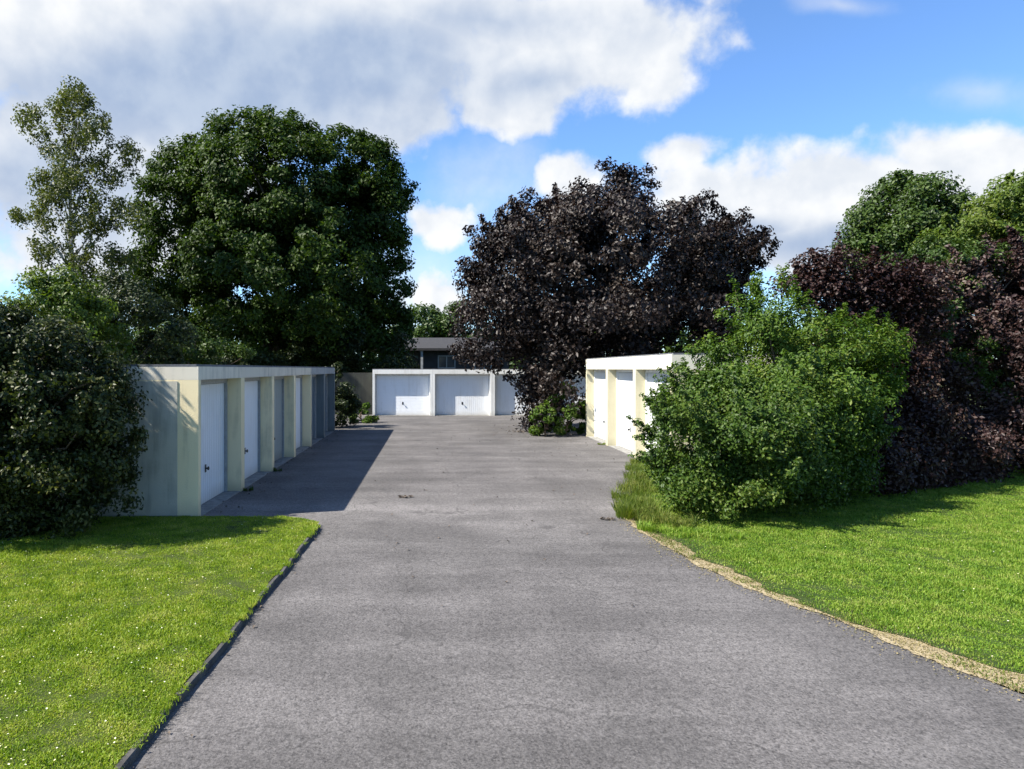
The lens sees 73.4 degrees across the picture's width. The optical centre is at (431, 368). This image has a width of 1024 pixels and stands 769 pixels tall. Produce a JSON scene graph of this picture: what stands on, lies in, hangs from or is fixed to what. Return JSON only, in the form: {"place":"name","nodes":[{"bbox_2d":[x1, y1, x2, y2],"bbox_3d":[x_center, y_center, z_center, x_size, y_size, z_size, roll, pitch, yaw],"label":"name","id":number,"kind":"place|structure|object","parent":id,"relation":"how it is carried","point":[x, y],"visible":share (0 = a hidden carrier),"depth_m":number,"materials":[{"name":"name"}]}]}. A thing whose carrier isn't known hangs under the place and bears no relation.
{"place":"outdoors","nodes":[
{"label":"outdoors","id":0,"kind":"place"},
{"bbox_2d":[0,515,318,768],"bbox_3d":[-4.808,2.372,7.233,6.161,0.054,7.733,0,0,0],"label":"lawn grass","id":1,"kind":"structure","parent":0,"point":[81,635],"depth_m":6.59,"materials":[{"name":"green plant"}]},
{"bbox_2d":[0,297,152,540],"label":"shrub","id":2,"kind":"object","parent":1,"relation":"on","point":[39,446],"visible":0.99,"depth_m":9.53,"materials":[{"name":"green plant"}]},
{"bbox_2d":[0,519,297,764],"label":"daisies","id":3,"kind":"object","parent":1,"relation":"on","point":[101,645],"visible":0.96,"depth_m":5.70,"materials":[{"name":"white plant"}]},
{"bbox_2d":[0,0,1023,365],"label":"sky","id":4,"kind":"structure","parent":0,"point":[785,110],"materials":[{"name":"blue"}]},
{"bbox_2d":[129,414,1023,768],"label":"driveway","id":5,"kind":"structure","parent":0,"point":[477,642],"depth_m":5.88,"materials":[{"name":"grey asphalt"}]},
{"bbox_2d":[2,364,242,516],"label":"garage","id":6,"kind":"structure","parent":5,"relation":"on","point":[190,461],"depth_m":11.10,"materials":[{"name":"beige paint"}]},
{"bbox_2d":[201,383,223,504],"bbox_3d":[-4.107,1.355,12.410,0.116,2.150,2.230,0,0,0],"label":"door","id":7,"kind":"structure","parent":6,"relation":"in","point":[212,395],"depth_m":12.81,"materials":[{"name":"white metal"}]},
{"bbox_2d":[115,525,319,768],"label":"kerb","id":8,"kind":"structure","parent":5,"relation":"on","point":[128,760],"depth_m":5.44,"materials":[{"name":"concrete"}]},
{"bbox_2d":[98,523,320,768],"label":"grass fringe","id":9,"kind":"object","parent":8,"relation":"on","point":[241,617],"depth_m":5.45,"materials":[{"name":"green plant"}]},
{"bbox_2d":[243,485,253,490],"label":"weed clump","id":10,"kind":"object","parent":5,"relation":"on","point":[249,489],"visible":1,"depth_m":13.66,"materials":[{"name":"green plant"}]},
{"bbox_2d":[241,365,272,487],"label":"garage","id":11,"kind":"structure","parent":5,"relation":"on","point":[257,422],"depth_m":15.95,"materials":[{"name":"beige paint"}]},
{"bbox_2d":[245,381,257,478],"bbox_3d":[-4.107,1.355,15.030,0.116,2.150,2.230,0,0,0],"label":"door","id":12,"kind":"structure","parent":11,"relation":"in","point":[251,387],"depth_m":15.59,"materials":[{"name":"white metal"}]},
{"bbox_2d":[272,366,294,469],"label":"garage","id":13,"kind":"structure","parent":5,"relation":"on","point":[283,414],"depth_m":18.75,"materials":[{"name":"beige paint"}]},
{"bbox_2d":[274,379,281,460],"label":"door","id":14,"kind":"structure","parent":13,"relation":"in","point":[277,382],"depth_m":18.23,"materials":[{"name":"white metal"}]},
{"bbox_2d":[291,366,310,456],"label":"garage","id":15,"kind":"structure","parent":5,"relation":"on","point":[302,408],"depth_m":21.39,"materials":[{"name":"beige paint"}]},
{"bbox_2d":[296,378,299,448],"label":"door","id":16,"kind":"structure","parent":15,"relation":"in","point":[297,379],"depth_m":20.95,"materials":[{"name":"white metal"}]},
{"bbox_2d":[311,367,323,445],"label":"garage","id":17,"kind":"structure","parent":5,"relation":"on","point":[317,404],"depth_m":24.07,"materials":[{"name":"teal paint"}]},
{"bbox_2d":[312,377,314,438],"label":"door","id":18,"kind":"structure","parent":17,"relation":"in","point":[313,378],"depth_m":23.80,"materials":[{"name":"white metal"}]},
{"bbox_2d":[324,367,334,437],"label":"garage","id":19,"kind":"structure","parent":5,"relation":"on","point":[329,400],"depth_m":26.70,"materials":[{"name":"teal paint"}]},
{"bbox_2d":[325,376,325,430],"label":"door","id":20,"kind":"structure","parent":19,"relation":"in","point":[325,376],"depth_m":26.50,"materials":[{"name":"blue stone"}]},
{"bbox_2d":[325,361,362,426],"bbox_3d":[-3.988,1.075,28.431,2.197,2.793,2.208,0,0,0],"label":"corner shrub","id":21,"kind":"object","parent":5,"relation":"on","point":[351,403],"visible":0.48,"depth_m":28.48,"materials":[{"name":"green plant"}]},
{"bbox_2d":[346,402,378,422],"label":"plant","id":22,"kind":"object","parent":5,"relation":"on","point":[365,411],"visible":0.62,"depth_m":30.96,"materials":[{"name":"green plant"}]},
{"bbox_2d":[131,424,633,767],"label":"leaf litter","id":23,"kind":"object","parent":5,"relation":"on","point":[386,535],"visible":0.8,"depth_m":13.23,"materials":[{"name":"brown plant"}]},
{"bbox_2d":[432,369,491,415],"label":"garage","id":24,"kind":"structure","parent":5,"relation":"on","point":[459,392],"depth_m":35.92,"materials":[{"name":"white paint"}]},
{"bbox_2d":[436,376,487,414],"bbox_3d":[1.630,1.395,35.907,2.750,2.070,0.116,0,0,0],"label":"door","id":25,"kind":"structure","parent":24,"relation":"in","point":[455,395],"depth_m":35.92,"materials":[{"name":"white metal"}]},
{"bbox_2d":[528,400,565,435],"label":"bush","id":26,"kind":"object","parent":5,"relation":"on","point":[533,430],"visible":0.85,"depth_m":24.58,"materials":[{"name":"green plant"}]},
{"bbox_2d":[547,382,585,435],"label":"bush","id":27,"kind":"object","parent":5,"relation":"on","point":[568,426],"visible":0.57,"depth_m":25.00,"materials":[{"name":"green plant"}]},
{"bbox_2d":[586,357,607,444],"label":"garage","id":28,"kind":"structure","parent":5,"relation":"on","point":[596,399],"depth_m":24.19,"materials":[{"name":"beige paint"}]},
{"bbox_2d":[596,372,605,439],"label":"door","id":29,"kind":"structure","parent":28,"relation":"in","point":[600,376],"depth_m":23.76,"materials":[{"name":"white metal"}]},
{"bbox_2d":[607,355,634,454],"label":"garage","id":30,"kind":"structure","parent":5,"relation":"on","point":[620,395],"depth_m":21.15,"materials":[{"name":"beige paint"}]},
{"bbox_2d":[618,372,632,450],"bbox_3d":[5.927,1.270,20.325,0.116,2.320,2.560,0,0,0],"label":"door","id":31,"kind":"structure","parent":30,"relation":"in","point":[625,380],"depth_m":20.82,"materials":[{"name":"white metal"}]},
{"bbox_2d":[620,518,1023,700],"bbox_3d":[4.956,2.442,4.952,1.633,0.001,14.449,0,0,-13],"label":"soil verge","id":32,"kind":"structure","parent":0,"point":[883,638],"depth_m":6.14,"materials":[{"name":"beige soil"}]},
{"bbox_2d":[629,386,1023,694],"bbox_3d":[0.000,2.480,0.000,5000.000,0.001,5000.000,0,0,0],"label":"ground","id":33,"kind":"structure","parent":0,"point":[875,635],"depth_m":6.53,"materials":[{"name":"plant"}]},
{"bbox_2d":[0,262,137,363],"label":"lime shrub","id":34,"kind":"object","parent":33,"relation":"on","point":[54,293],"visible":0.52,"depth_m":18.98,"materials":[{"name":"green plant"}]},
{"bbox_2d":[6,75,147,319],"bbox_3d":[-18.525,-6.769,35.725,6.462,18.509,10.623,0,0,-31],"label":"birch tree","id":35,"kind":"object","parent":33,"relation":"on","point":[67,179],"visible":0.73,"depth_m":35.39,"materials":[{"name":"green plant"}]},
{"bbox_2d":[66,267,198,363],"bbox_3d":[-11.624,-0.694,25.994,5.711,6.361,3.949,0,0,0],"label":"dark shrub","id":36,"kind":"object","parent":33,"relation":"on","point":[176,329],"visible":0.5,"depth_m":25.50,"materials":[{"name":"green plant"}]},
{"bbox_2d":[132,321,256,364],"bbox_3d":[-10.789,0.176,30.363,5.953,4.644,3.985,0,0,-23],"label":"fresh shrub","id":37,"kind":"object","parent":33,"relation":"on","point":[206,351],"visible":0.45,"depth_m":29.98,"materials":[{"name":"green plant"}]},
{"bbox_2d":[118,104,420,372],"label":"broadleaf tree","id":38,"kind":"object","parent":33,"relation":"on","point":[264,237],"visible":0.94,"depth_m":42.93,"materials":[{"name":"green plant"}]},
{"bbox_2d":[174,329,419,372],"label":"hedge","id":39,"kind":"object","parent":33,"relation":"on","point":[354,361],"visible":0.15,"depth_m":42.01,"materials":[{"name":"green plant"}]},
{"bbox_2d":[335,373,372,414],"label":"wall","id":40,"kind":"structure","parent":33,"relation":"on","point":[362,383],"depth_m":36.60,"materials":[{"name":"grey concrete"}]},
{"bbox_2d":[373,369,431,415],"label":"garage","id":41,"kind":"structure","parent":33,"relation":"on","point":[402,392],"depth_m":35.92,"materials":[{"name":"white paint"}]},
{"bbox_2d":[377,376,428,414],"bbox_3d":[-1.510,1.395,35.907,2.750,2.070,0.116,0,0,0],"label":"door","id":42,"kind":"structure","parent":41,"relation":"in","point":[396,395],"depth_m":35.92,"materials":[{"name":"white metal"}]},
{"bbox_2d":[391,301,452,337],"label":"tree","id":43,"kind":"object","parent":33,"relation":"on","point":[426,328],"visible":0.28,"depth_m":92.14,"materials":[{"name":"green plant"}]},
{"bbox_2d":[367,338,508,368],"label":"bungalow","id":44,"kind":"object","parent":33,"relation":"on","point":[431,353],"visible":0.32,"depth_m":58.00,"materials":[{"name":"stone"}]},
{"bbox_2d":[438,355,454,367],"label":"window","id":45,"kind":"structure","parent":44,"relation":"in","point":[443,362],"depth_m":57.98,"materials":[{"name":"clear glass"}]},
{"bbox_2d":[431,300,493,338],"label":"tree","id":46,"kind":"object","parent":33,"relation":"on","point":[446,325],"visible":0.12,"depth_m":93.96,"materials":[{"name":"green plant"}]},
{"bbox_2d":[492,369,531,415],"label":"garage","id":47,"kind":"structure","parent":33,"relation":"on","point":[503,401],"depth_m":35.92,"materials":[{"name":"white paint"}]},
{"bbox_2d":[496,376,531,414],"bbox_3d":[4.770,1.395,35.907,2.750,2.070,0.116,0,0,0],"label":"door","id":48,"kind":"structure","parent":47,"relation":"in","point":[505,393],"depth_m":35.92,"materials":[{"name":"white metal"}]},
{"bbox_2d":[555,371,585,415],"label":"garage","id":49,"kind":"structure","parent":33,"relation":"on","point":[583,382],"depth_m":35.92,"materials":[{"name":"white paint"}]},
{"bbox_2d":[555,376,585,414],"bbox_3d":[7.910,1.395,35.943,2.750,2.070,0.045,0,0,0],"label":"door","id":50,"kind":"structure","parent":49,"relation":"in","point":[583,381],"depth_m":35.92,"materials":[{"name":"white metal"}]},
{"bbox_2d":[156,312,993,370],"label":"treeline","id":51,"kind":"object","parent":33,"relation":"on","point":[671,349],"visible":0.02,"depth_m":125.14,"materials":[{"name":"green plant"}]},
{"bbox_2d":[445,156,782,431],"bbox_3d":[7.605,-3.196,29.178,14.124,11.436,12.373,0,0,0],"label":"purple tree","id":52,"kind":"object","parent":33,"relation":"on","point":[550,337],"visible":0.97,"depth_m":26.12,"materials":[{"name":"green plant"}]},
{"bbox_2d":[830,168,979,330],"bbox_3d":[25.756,-4.205,36.778,7.098,13.402,6.745,0,0,43],"label":"round tree","id":53,"kind":"object","parent":33,"relation":"on","point":[917,208],"visible":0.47,"depth_m":35.65,"materials":[{"name":"green plant"}]},
{"bbox_2d":[908,169,1023,392],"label":"light tree","id":54,"kind":"object","parent":33,"relation":"on","point":[991,219],"visible":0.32,"depth_m":30.32,"materials":[{"name":"green plant"}]},
{"bbox_2d":[633,459,1023,673],"bbox_3d":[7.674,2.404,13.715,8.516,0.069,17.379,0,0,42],"label":"lawn grass","id":55,"kind":"structure","parent":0,"point":[997,598],"depth_m":8.81,"materials":[{"name":"green plant"}]},
{"bbox_2d":[611,457,657,501],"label":"weed clump","id":56,"kind":"object","parent":55,"relation":"on","point":[637,483],"visible":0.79,"depth_m":13.90,"materials":[{"name":"green plant"}]},
{"bbox_2d":[610,489,702,527],"bbox_3d":[3.461,2.241,11.257,1.325,0.401,2.071,0,0,-13],"label":"weed clump","id":57,"kind":"object","parent":55,"relation":"on","point":[644,510],"visible":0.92,"depth_m":11.06,"materials":[{"name":"green plant"}]},
{"bbox_2d":[636,519,745,540],"bbox_3d":[3.807,2.368,10.072,1.651,0.147,0.829,0,0,26],"label":"weed clump","id":58,"kind":"object","parent":55,"relation":"on","point":[668,529],"visible":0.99,"depth_m":10.06,"materials":[{"name":"green plant"}]},
{"bbox_2d":[634,353,772,456],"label":"garage","id":59,"kind":"structure","parent":55,"relation":"on","point":[646,367],"depth_m":18.36,"materials":[{"name":"beige paint"}]},
{"bbox_2d":[648,373,669,450],"bbox_3d":[5.963,1.270,17.375,0.045,2.320,2.560,0,0,0],"label":"door","id":60,"kind":"structure","parent":59,"relation":"in","point":[651,383],"depth_m":18.28,"materials":[{"name":"white metal"}]},
{"bbox_2d":[626,356,902,522],"bbox_3d":[5.749,1.125,11.521,4.982,2.703,3.478,0,0,0],"label":"green shrub","id":61,"kind":"object","parent":55,"relation":"on","point":[761,460],"visible":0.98,"depth_m":10.90,"materials":[{"name":"green plant"}]},
{"bbox_2d":[673,262,915,466],"bbox_3d":[7.070,0.197,13.073,4.995,4.532,4.372,0,0,0],"label":"bright shrub","id":62,"kind":"object","parent":55,"relation":"on","point":[799,352],"visible":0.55,"depth_m":12.70,"materials":[{"name":"green plant"}]},
{"bbox_2d":[765,231,985,499],"bbox_3d":[8.766,-0.217,13.580,5.366,5.370,2.839,0,0,0],"label":"purple shrub","id":63,"kind":"object","parent":55,"relation":"on","point":[919,453],"visible":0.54,"depth_m":14.22,"materials":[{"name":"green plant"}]},
{"bbox_2d":[890,225,1023,482],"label":"purple shrub","id":64,"kind":"object","parent":55,"relation":"on","point":[995,433],"visible":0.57,"depth_m":15.21,"materials":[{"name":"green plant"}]},
{"bbox_2d":[903,233,1023,408],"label":"tangled shrub","id":65,"kind":"object","parent":55,"relation":"on","point":[974,251],"visible":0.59,"depth_m":15.49,"materials":[{"name":"green plant"}]}
]}

